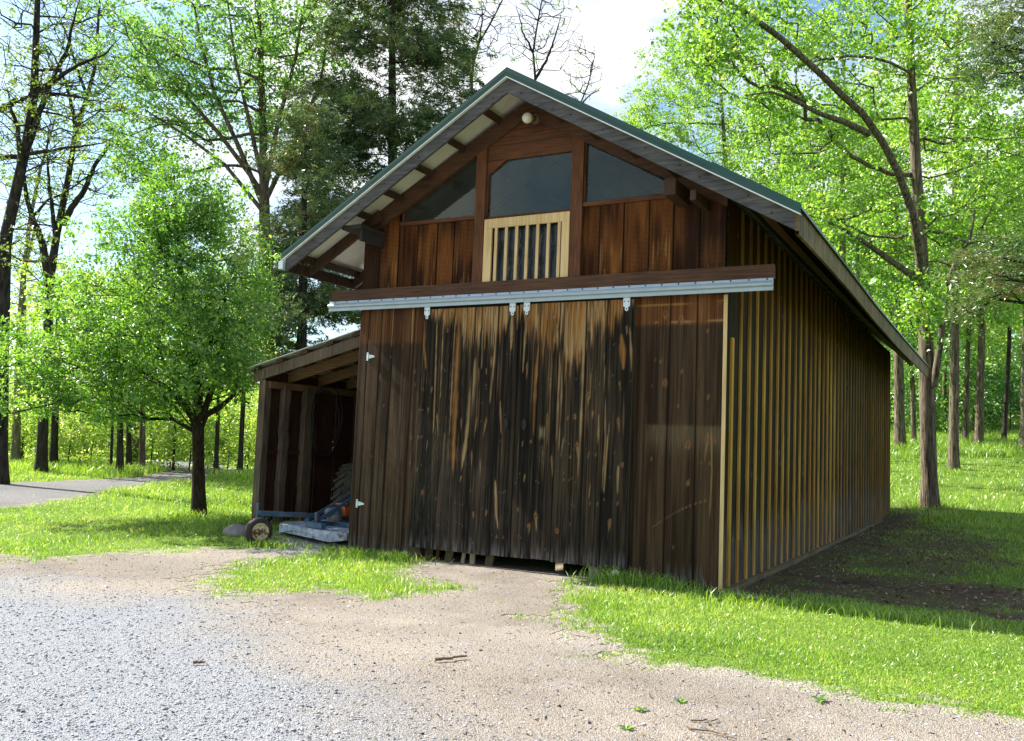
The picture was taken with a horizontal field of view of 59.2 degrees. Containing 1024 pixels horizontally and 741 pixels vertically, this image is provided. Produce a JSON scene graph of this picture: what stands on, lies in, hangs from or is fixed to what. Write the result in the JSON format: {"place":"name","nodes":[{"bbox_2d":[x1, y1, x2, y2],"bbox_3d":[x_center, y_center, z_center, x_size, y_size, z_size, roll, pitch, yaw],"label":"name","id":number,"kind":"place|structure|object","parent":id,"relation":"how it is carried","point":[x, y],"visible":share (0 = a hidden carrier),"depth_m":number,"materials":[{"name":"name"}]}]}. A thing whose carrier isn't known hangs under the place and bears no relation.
{"place":"outdoors","nodes":[
{"label":"outdoors","id":0,"kind":"place"},
{"bbox_2d":[0,459,235,505],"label":"path","id":1,"kind":"structure","parent":0,"point":[12,494],"depth_m":25.89,"materials":[{"name":"grey gravel"}]},
{"bbox_2d":[0,537,1023,740],"bbox_3d":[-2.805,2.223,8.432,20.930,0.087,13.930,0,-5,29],"label":"driveway","id":2,"kind":"structure","parent":0,"point":[508,583],"depth_m":6.43,"materials":[{"name":"grey gravel"}]},
{"bbox_2d":[193,660,205,663],"bbox_3d":[-2.243,2.091,6.462,0.086,0.024,0.030,4,-5,-20],"label":"stick","id":3,"kind":"object","parent":2,"relation":"on","point":[196,662],"visible":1,"depth_m":6.46,"materials":[{"name":"brown wood"}]},
{"bbox_2d":[423,548,433,558],"bbox_3d":[-1.043,1.695,13.070,0.143,2.071,0.445,-2,-6,40],"label":"lumber","id":4,"kind":"object","parent":2,"relation":"on","point":[428,552],"visible":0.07,"depth_m":12.84,"materials":[{"name":"brown wood"}]},
{"bbox_2d":[435,550,439,559],"bbox_3d":[-0.981,1.694,13.037,0.057,2.068,0.441,1,-5,11],"label":"lumber","id":5,"kind":"object","parent":2,"relation":"on","point":[437,554],"depth_m":12.77,"materials":[{"name":"brown wood"}]},
{"bbox_2d":[444,551,453,561],"bbox_3d":[-0.718,1.692,12.893,0.461,2.072,0.124,7,-7,-44],"label":"lumber","id":6,"kind":"object","parent":2,"relation":"on","point":[449,555],"visible":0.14,"depth_m":12.67,"materials":[{"name":"brown wood"}]},
{"bbox_2d":[435,655,466,660],"bbox_3d":[-0.457,2.179,6.831,0.280,0.024,0.042,5,-6,-34],"label":"stick","id":7,"kind":"object","parent":2,"relation":"on","point":[444,658],"visible":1,"depth_m":6.80,"materials":[{"name":"brown wood"}]},
{"bbox_2d":[461,552,465,562],"bbox_3d":[-0.525,1.691,12.787,0.055,2.067,0.427,-2,-6,40],"label":"lumber","id":8,"kind":"object","parent":2,"relation":"on","point":[463,557],"visible":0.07,"depth_m":12.56,"materials":[{"name":"brown wood"}]},
{"bbox_2d":[469,554,475,563],"bbox_3d":[-0.507,1.691,12.778,0.080,2.072,0.489,2,-5,1],"label":"lumber","id":9,"kind":"object","parent":2,"relation":"on","point":[472,558],"visible":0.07,"depth_m":12.49,"materials":[{"name":"brown wood"}]},
{"bbox_2d":[484,555,494,565],"bbox_3d":[-0.139,1.688,12.576,0.461,2.072,0.124,7,-7,-44],"label":"lumber","id":10,"kind":"object","parent":2,"relation":"on","point":[489,560],"visible":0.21,"depth_m":12.36,"materials":[{"name":"brown wood"}]},
{"bbox_2d":[0,550,1023,740],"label":"wood chips","id":11,"kind":"object","parent":2,"relation":"on","point":[408,676],"visible":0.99,"depth_m":6.17,"materials":[{"name":"brown wood"}]},
{"bbox_2d":[555,562,563,571],"bbox_3d":[0.667,2.144,12.075,0.115,1.026,0.608,2,-5,6],"label":"lumber","id":12,"kind":"object","parent":2,"relation":"on","point":[559,566],"visible":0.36,"depth_m":11.78,"materials":[{"name":"brown wood"}]},
{"bbox_2d":[618,724,633,729],"bbox_3d":[0.679,2.117,5.353,0.111,0.023,0.105,0,-5,29],"label":"weed","id":13,"kind":"object","parent":2,"relation":"on","point":[625,726],"visible":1,"depth_m":5.36,"materials":[{"name":"green plant"}]},
{"bbox_2d":[633,706,648,711],"bbox_3d":[0.813,2.153,5.742,0.104,0.024,0.087,0,-5,29],"label":"weed","id":14,"kind":"object","parent":2,"relation":"on","point":[640,708],"visible":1,"depth_m":5.75,"materials":[{"name":"green plant"}]},
{"bbox_2d":[674,698,685,702],"bbox_3d":[1.116,2.182,5.955,0.087,0.023,0.088,3,-5,-8],"label":"weed","id":15,"kind":"object","parent":2,"relation":"on","point":[682,700],"visible":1,"depth_m":5.97,"materials":[{"name":"green plant"}]},
{"bbox_2d":[691,718,718,721],"bbox_3d":[1.190,2.148,5.535,0.198,0.012,0.052,3,-5,-14],"label":"stick","id":16,"kind":"object","parent":2,"relation":"on","point":[705,719],"visible":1,"depth_m":5.53,"materials":[{"name":"brown wood"}]},
{"bbox_2d":[686,725,736,738],"bbox_3d":[1.173,2.128,5.303,0.326,0.012,0.046,-1,-6,33],"label":"stick","id":17,"kind":"object","parent":2,"relation":"on","point":[709,731],"visible":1,"depth_m":5.33,"materials":[{"name":"brown wood"}]},
{"bbox_2d":[810,694,826,702],"bbox_3d":[2.103,2.227,6.128,0.127,0.033,0.129,4,-5,-19],"label":"weed","id":18,"kind":"object","parent":2,"relation":"on","point":[820,699],"visible":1,"depth_m":6.14,"materials":[{"name":"green plant"}]},
{"bbox_2d":[0,421,1023,726],"bbox_3d":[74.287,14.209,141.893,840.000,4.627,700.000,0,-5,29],"label":"ground","id":19,"kind":"structure","parent":0,"point":[928,591],"depth_m":11.12,"materials":[{"name":"green plant"}]},
{"bbox_2d":[9,259,69,458],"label":"tree","id":20,"kind":"object","parent":19,"relation":"on","point":[33,304],"visible":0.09,"depth_m":41.98,"materials":[{"name":"green plant"}]},
{"bbox_2d":[8,380,72,445],"bbox_3d":[-21.920,2.155,37.538,7.068,3.769,5.894,0,-5,29],"label":"shrub","id":21,"kind":"object","parent":19,"relation":"on","point":[24,418],"visible":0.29,"depth_m":38.38,"materials":[{"name":"green plant"}]},
{"bbox_2d":[0,98,89,461],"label":"bare tree","id":22,"kind":"object","parent":19,"relation":"on","point":[15,452],"visible":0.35,"depth_m":37.91,"materials":[{"name":"plant"}]},
{"bbox_2d":[8,377,93,461],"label":"shrub","id":23,"kind":"object","parent":19,"relation":"on","point":[34,439],"visible":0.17,"depth_m":40.28,"materials":[{"name":"green plant"}]},
{"bbox_2d":[8,371,93,456],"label":"shrub","id":24,"kind":"object","parent":19,"relation":"on","point":[35,417],"visible":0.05,"depth_m":44.39,"materials":[{"name":"green plant"}]},
{"bbox_2d":[11,276,96,457],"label":"tree","id":25,"kind":"object","parent":19,"relation":"on","point":[53,325],"visible":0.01,"depth_m":45.35,"materials":[{"name":"green plant"}]},
{"bbox_2d":[9,239,101,465],"bbox_3d":[-18.216,-0.519,35.702,4.504,9.103,5.707,0,-5,29],"label":"tree","id":26,"kind":"object","parent":19,"relation":"on","point":[53,452],"visible":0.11,"depth_m":35.81,"materials":[{"name":"green plant"}]},
{"bbox_2d":[0,0,148,483],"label":"bare tree","id":27,"kind":"object","parent":19,"relation":"on","point":[44,93],"visible":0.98,"depth_m":25.87,"materials":[{"name":"plant"}]},
{"bbox_2d":[0,0,149,473],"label":"bare tree","id":28,"kind":"object","parent":19,"relation":"on","point":[41,454],"visible":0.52,"depth_m":32.86,"materials":[{"name":"plant"}]},
{"bbox_2d":[33,262,119,462],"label":"tree","id":29,"kind":"object","parent":19,"relation":"on","point":[87,274],"visible":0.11,"depth_m":43.82,"materials":[{"name":"green plant"}]},
{"bbox_2d":[9,392,159,463],"bbox_3d":[-19.160,2.588,38.881,6.770,3.349,4.949,0,-5,29],"label":"shrub","id":30,"kind":"object","parent":19,"relation":"on","point":[68,437],"visible":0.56,"depth_m":38.84,"materials":[{"name":"green plant"}]},
{"bbox_2d":[34,393,150,462],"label":"shrub","id":31,"kind":"object","parent":19,"relation":"on","point":[82,449],"visible":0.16,"depth_m":42.07,"materials":[{"name":"green plant"}]},
{"bbox_2d":[55,263,165,465],"bbox_3d":[-16.068,-0.425,35.633,4.541,9.045,5.583,4,-5,-21],"label":"tree","id":32,"kind":"object","parent":19,"relation":"on","point":[111,439],"visible":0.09,"depth_m":35.65,"materials":[{"name":"green plant"}]},
{"bbox_2d":[64,380,166,461],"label":"shrub","id":33,"kind":"object","parent":19,"relation":"on","point":[108,439],"visible":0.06,"depth_m":45.95,"materials":[{"name":"green plant"}]},
{"bbox_2d":[63,265,179,473],"bbox_3d":[-14.489,-0.100,33.698,4.459,8.227,5.038,6,-6,-36],"label":"tree","id":34,"kind":"object","parent":19,"relation":"on","point":[120,453],"visible":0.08,"depth_m":33.89,"materials":[{"name":"green plant"}]},
{"bbox_2d":[85,263,171,465],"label":"tree","id":35,"kind":"object","parent":19,"relation":"on","point":[128,447],"visible":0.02,"depth_m":37.90,"materials":[{"name":"green plant"}]},
{"bbox_2d":[94,253,166,463],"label":"tree","id":36,"kind":"object","parent":19,"relation":"on","point":[135,445],"visible":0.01,"depth_m":39.85,"materials":[{"name":"green plant"}]},
{"bbox_2d":[76,394,186,462],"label":"shrub","id":37,"kind":"object","parent":19,"relation":"on","point":[116,439],"visible":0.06,"depth_m":43.68,"materials":[{"name":"green plant"}]},
{"bbox_2d":[0,142,288,515],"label":"tree","id":38,"kind":"object","parent":19,"relation":"on","point":[211,323],"visible":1,"depth_m":16.37,"materials":[{"name":"green plant"}]},
{"bbox_2d":[105,258,188,468],"bbox_3d":[-14.979,-0.343,36.771,3.494,9.169,6.246,3,-5,-7],"label":"tree","id":39,"kind":"object","parent":19,"relation":"on","point":[142,456],"visible":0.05,"depth_m":36.89,"materials":[{"name":"green plant"}]},
{"bbox_2d":[74,401,221,470],"bbox_3d":[-16.166,2.758,40.032,5.786,3.446,4.889,5,-6,-32],"label":"shrub","id":40,"kind":"object","parent":19,"relation":"on","point":[152,440],"visible":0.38,"depth_m":39.74,"materials":[{"name":"green plant"}]},
{"bbox_2d":[141,254,215,470],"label":"tree","id":41,"kind":"object","parent":19,"relation":"on","point":[173,464],"depth_m":39.94,"materials":[{"name":"green plant"}]},
{"bbox_2d":[105,388,254,467],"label":"shrub","id":42,"kind":"object","parent":19,"relation":"on","point":[163,438],"visible":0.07,"depth_m":42.61,"materials":[{"name":"green plant"}]},
{"bbox_2d":[145,400,253,472],"bbox_3d":[-13.889,2.838,39.197,5.173,3.319,3.808,2,-5,1],"label":"shrub","id":43,"kind":"object","parent":19,"relation":"on","point":[223,440],"visible":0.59,"depth_m":39.04,"materials":[{"name":"green plant"}]},
{"bbox_2d":[147,395,256,471],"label":"shrub","id":44,"kind":"object","parent":19,"relation":"on","point":[245,437],"visible":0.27,"depth_m":40.92,"materials":[{"name":"green plant"}]},
{"bbox_2d":[49,0,363,380],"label":"leafy tree","id":45,"kind":"object","parent":19,"relation":"on","point":[267,46],"visible":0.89,"depth_m":30.36,"materials":[{"name":"green plant"}]},
{"bbox_2d":[169,241,250,473],"bbox_3d":[-12.413,-0.598,37.731,4.959,10.034,5.714,6,-6,-37],"label":"tree","id":46,"kind":"object","parent":19,"relation":"on","point":[216,449],"visible":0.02,"depth_m":37.92,"materials":[{"name":"green plant"}]},
{"bbox_2d":[176,382,257,468],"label":"shrub","id":47,"kind":"object","parent":19,"relation":"on","point":[237,415],"visible":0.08,"depth_m":43.84,"materials":[{"name":"green plant"}]},
{"bbox_2d":[177,393,258,470],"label":"shrub","id":48,"kind":"object","parent":19,"relation":"on","point":[252,423],"visible":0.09,"depth_m":41.71,"materials":[{"name":"green plant"}]},
{"bbox_2d":[205,387,258,468],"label":"shrub","id":49,"kind":"object","parent":19,"relation":"on","point":[238,433],"visible":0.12,"depth_m":43.81,"materials":[{"name":"green plant"}]},
{"bbox_2d":[222,524,245,535],"bbox_3d":[-4.457,2.640,14.614,0.543,0.306,0.393,0,-5,29],"label":"boulder","id":50,"kind":"object","parent":19,"relation":"on","point":[235,529],"visible":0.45,"depth_m":14.46,"materials":[{"name":"grey stone"}]},
{"bbox_2d":[208,249,294,472],"bbox_3d":[-10.663,-0.223,35.833,4.742,9.101,4.783,6,-6,-37],"label":"tree","id":51,"kind":"object","parent":19,"relation":"on","point":[241,441],"visible":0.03,"depth_m":35.91,"materials":[{"name":"green plant"}]},
{"bbox_2d":[217,94,367,381],"bbox_3d":[-6.037,-2.049,26.348,6.333,11.550,5.978,0,-5,29],"label":"cedar tree","id":52,"kind":"object","parent":19,"relation":"on","point":[302,305],"visible":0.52,"depth_m":25.47,"materials":[{"name":"green plant"}]},
{"bbox_2d":[244,493,350,545],"bbox_3d":[-3.038,2.212,14.477,1.778,1.063,2.740,-3,-7,45],"label":"rotary mower","id":53,"kind":"object","parent":19,"relation":"on","point":[333,526],"visible":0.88,"depth_m":14.17,"materials":[{"name":"blue paint"}]},
{"bbox_2d":[247,329,359,521],"bbox_3d":[-2.126,1.201,17.504,3.370,3.783,5.038,0,-5,29],"label":"lean to shed","id":54,"kind":"object","parent":19,"relation":"on","point":[294,471],"visible":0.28,"depth_m":16.79,"materials":[{"name":"brown wood"}]},
{"bbox_2d":[310,385,342,456],"bbox_3d":[-3.588,0.974,17.372,0.111,1.389,0.933,0,-5,29],"label":"hose coil","id":55,"kind":"object","parent":54,"relation":"hanging from","point":[339,428],"visible":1,"depth_m":17.37,"materials":[{"name":"black rubber"}]},
{"bbox_2d":[330,463,351,519],"bbox_3d":[-2.998,2.369,17.093,0.460,1.238,1.238,1,-5,12],"label":"tractor tyre","id":56,"kind":"object","parent":19,"relation":"on","point":[341,488],"visible":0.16,"depth_m":16.61,"materials":[{"name":"rubber"}]},
{"bbox_2d":[259,0,496,325],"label":"cedar tree","id":57,"kind":"object","parent":19,"relation":"on","point":[380,117],"visible":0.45,"depth_m":28.57,"materials":[{"name":"green plant"}]},
{"bbox_2d":[431,0,513,99],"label":"conifer tree","id":58,"kind":"object","parent":19,"relation":"on","point":[481,38],"visible":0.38,"depth_m":41.83,"materials":[{"name":"green plant"}]},
{"bbox_2d":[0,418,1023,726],"bbox_3d":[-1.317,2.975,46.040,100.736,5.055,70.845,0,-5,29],"label":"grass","id":59,"kind":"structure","parent":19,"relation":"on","point":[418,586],"depth_m":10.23,"materials":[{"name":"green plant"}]},
{"bbox_2d":[8,206,1022,461],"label":"wood","id":60,"kind":"object","parent":19,"relation":"on","point":[1016,330],"visible":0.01,"depth_m":58.37,"materials":[{"name":"green plant"}]},
{"bbox_2d":[9,429,1023,480],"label":"verge grass","id":61,"kind":"structure","parent":19,"relation":"on","point":[995,445],"depth_m":39.73,"materials":[{"name":"green plant"}]},
{"bbox_2d":[33,486,1010,634],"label":"tall grass","id":62,"kind":"structure","parent":19,"relation":"on","point":[626,579],"depth_m":11.22,"materials":[{"name":"green plant"}]},
{"bbox_2d":[501,0,583,79],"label":"bare tree","id":63,"kind":"object","parent":19,"relation":"on","point":[536,76],"visible":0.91,"depth_m":43.91,"materials":[{"name":"brown plant"}]},
{"bbox_2d":[556,36,606,102],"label":"bare tree","id":64,"kind":"object","parent":19,"relation":"on","point":[582,77],"visible":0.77,"depth_m":45.92,"materials":[{"name":"brown plant"}]},
{"bbox_2d":[589,566,604,576],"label":"foundation block","id":65,"kind":"structure","parent":19,"relation":"on","point":[593,568],"depth_m":11.51,"materials":[{"name":"grey concrete"}]},
{"bbox_2d":[278,67,929,594],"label":"barn","id":66,"kind":"structure","parent":19,"relation":"on","point":[590,335],"depth_m":12.34,"materials":[{"name":"brown wood"}]},
{"bbox_2d":[348,307,431,556],"bbox_3d":[-1.802,0.790,13.235,1.295,3.730,0.058,0,-5,29],"label":"side door","id":67,"kind":"structure","parent":66,"relation":"in","point":[391,340],"depth_m":13.25,"materials":[{"name":"brown wood"}]},
{"bbox_2d":[400,157,476,226],"bbox_3d":[-1.059,-2.634,13.180,1.320,0.968,0.057,0,-5,29],"label":"window","id":68,"kind":"structure","parent":66,"relation":"in","point":[462,218],"depth_m":13.16,"materials":[{"name":"brown wood"}]},
{"bbox_2d":[408,303,519,556],"bbox_3d":[-0.687,0.789,12.539,1.650,3.439,0.086,0,-5,29],"label":"sliding door","id":69,"kind":"structure","parent":66,"relation":"in","point":[462,495],"depth_m":12.49,"materials":[{"name":"brown wood"}]},
{"bbox_2d":[486,149,571,218],"bbox_3d":[0.239,-2.569,12.478,1.360,0.860,0.030,0,-5,29],"label":"window","id":70,"kind":"structure","parent":66,"relation":"in","point":[567,150],"depth_m":12.52,"materials":[{"name":"brown wood"}]},
{"bbox_2d":[510,297,635,569],"bbox_3d":[0.774,0.775,11.736,1.655,3.432,0.077,0,-5,29],"label":"sliding door","id":71,"kind":"structure","parent":66,"relation":"in","point":[573,424],"depth_m":11.70,"materials":[{"name":"brown wood"}]},
{"bbox_2d":[583,143,666,206],"bbox_3d":[1.530,-2.680,11.767,1.320,0.993,0.057,0,-5,29],"label":"window","id":72,"kind":"structure","parent":66,"relation":"in","point":[656,196],"depth_m":11.81,"materials":[{"name":"brown wood"}]},
{"bbox_2d":[610,3,824,190],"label":"tree","id":73,"kind":"object","parent":19,"relation":"on","point":[648,118],"visible":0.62,"depth_m":45.59,"materials":[{"name":"green plant"}]},
{"bbox_2d":[697,75,835,227],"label":"tree","id":74,"kind":"object","parent":19,"relation":"on","point":[796,107],"visible":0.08,"depth_m":49.95,"materials":[{"name":"green plant"}]},
{"bbox_2d":[754,62,912,320],"bbox_3d":[13.419,-4.949,39.820,8.261,17.762,8.563,0,-5,29],"label":"tree","id":75,"kind":"object","parent":19,"relation":"on","point":[794,195],"visible":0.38,"depth_m":39.19,"materials":[{"name":"green plant"}]},
{"bbox_2d":[651,0,1023,509],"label":"maple tree","id":76,"kind":"object","parent":19,"relation":"on","point":[916,203],"visible":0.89,"depth_m":26.84,"materials":[{"name":"green plant"}]},
{"bbox_2d":[777,160,940,423],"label":"tree","id":77,"kind":"object","parent":19,"relation":"on","point":[891,313],"visible":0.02,"depth_m":57.85,"materials":[{"name":"green plant"}]},
{"bbox_2d":[803,88,945,280],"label":"tree","id":78,"kind":"object","parent":19,"relation":"on","point":[873,215],"visible":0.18,"depth_m":41.31,"materials":[{"name":"green plant"}]},
{"bbox_2d":[734,516,1023,624],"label":"leaf litter","id":79,"kind":"object","parent":19,"relation":"on","point":[967,598],"visible":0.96,"depth_m":13.37,"materials":[{"name":"brown plant"}]},
{"bbox_2d":[821,94,944,446],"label":"tree","id":80,"kind":"object","parent":19,"relation":"on","point":[899,419],"visible":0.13,"depth_m":43.81,"materials":[{"name":"green plant"}]},
{"bbox_2d":[835,53,953,297],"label":"tree","id":81,"kind":"object","parent":19,"relation":"on","point":[867,77],"visible":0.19,"depth_m":42.44,"materials":[{"name":"green plant"}]},
{"bbox_2d":[884,259,961,440],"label":"tree","id":82,"kind":"object","parent":19,"relation":"on","point":[912,380],"visible":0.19,"depth_m":45.89,"materials":[{"name":"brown plant"}]},
{"bbox_2d":[887,339,960,431],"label":"shrub","id":83,"kind":"object","parent":19,"relation":"on","point":[906,396],"visible":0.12,"depth_m":51.15,"materials":[{"name":"green plant"}]},
{"bbox_2d":[890,355,976,430],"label":"shrub","id":84,"kind":"object","parent":19,"relation":"on","point":[906,402],"visible":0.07,"depth_m":53.38,"materials":[{"name":"green plant"}]},
{"bbox_2d":[890,345,1002,433],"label":"shrub","id":85,"kind":"object","parent":19,"relation":"on","point":[961,363],"visible":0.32,"depth_m":49.91,"materials":[{"name":"green plant"}]},
{"bbox_2d":[873,1,1023,469],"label":"tree","id":86,"kind":"object","parent":19,"relation":"on","point":[953,453],"visible":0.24,"depth_m":35.80,"materials":[{"name":"green plant"}]},
{"bbox_2d":[910,276,996,431],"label":"tree","id":87,"kind":"object","parent":19,"relation":"on","point":[947,345],"visible":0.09,"depth_m":51.90,"materials":[{"name":"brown plant"}]},
{"bbox_2d":[890,353,1017,428],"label":"shrub","id":88,"kind":"object","parent":19,"relation":"on","point":[986,424],"visible":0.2,"depth_m":52.23,"materials":[{"name":"green plant"}]},
{"bbox_2d":[907,351,1020,429],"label":"shrub","id":89,"kind":"object","parent":19,"relation":"on","point":[1016,387],"visible":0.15,"depth_m":53.85,"materials":[{"name":"green plant"}]},
{"bbox_2d":[913,0,1023,330],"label":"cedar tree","id":90,"kind":"object","parent":19,"relation":"on","point":[1013,51],"visible":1,"depth_m":16.98,"materials":[{"name":"green plant"}]},
{"bbox_2d":[931,223,1020,441],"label":"tree","id":91,"kind":"object","parent":19,"relation":"on","point":[967,338],"visible":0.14,"depth_m":45.88,"materials":[{"name":"green plant"}]},
{"bbox_2d":[930,105,1023,444],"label":"tree","id":92,"kind":"object","parent":19,"relation":"on","point":[979,417],"visible":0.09,"depth_m":43.85,"materials":[{"name":"green plant"}]},
{"bbox_2d":[934,337,1021,432],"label":"shrub","id":93,"kind":"object","parent":19,"relation":"on","point":[971,388],"visible":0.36,"depth_m":50.84,"materials":[{"name":"green plant"}]},
{"bbox_2d":[959,348,1020,426],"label":"shrub","id":94,"kind":"object","parent":19,"relation":"on","point":[998,384],"visible":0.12,"depth_m":54.49,"materials":[{"name":"green plant"}]},
{"bbox_2d":[959,328,1021,431],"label":"shrub","id":95,"kind":"object","parent":19,"relation":"on","point":[994,383],"visible":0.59,"depth_m":51.11,"materials":[{"name":"green plant"}]},
{"bbox_2d":[960,172,1023,441],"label":"tree","id":96,"kind":"object","parent":19,"relation":"on","point":[1006,397],"visible":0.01,"depth_m":45.91,"materials":[{"name":"green plant"}]},
{"bbox_2d":[972,141,1023,448],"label":"tree","id":97,"kind":"object","parent":19,"relation":"on","point":[1021,436],"visible":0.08,"depth_m":41.93,"materials":[{"name":"green plant"}]},
{"bbox_2d":[0,0,1023,416],"label":"sky","id":98,"kind":"structure","parent":0,"point":[613,27],"materials":[{"name":"white"}]}
]}

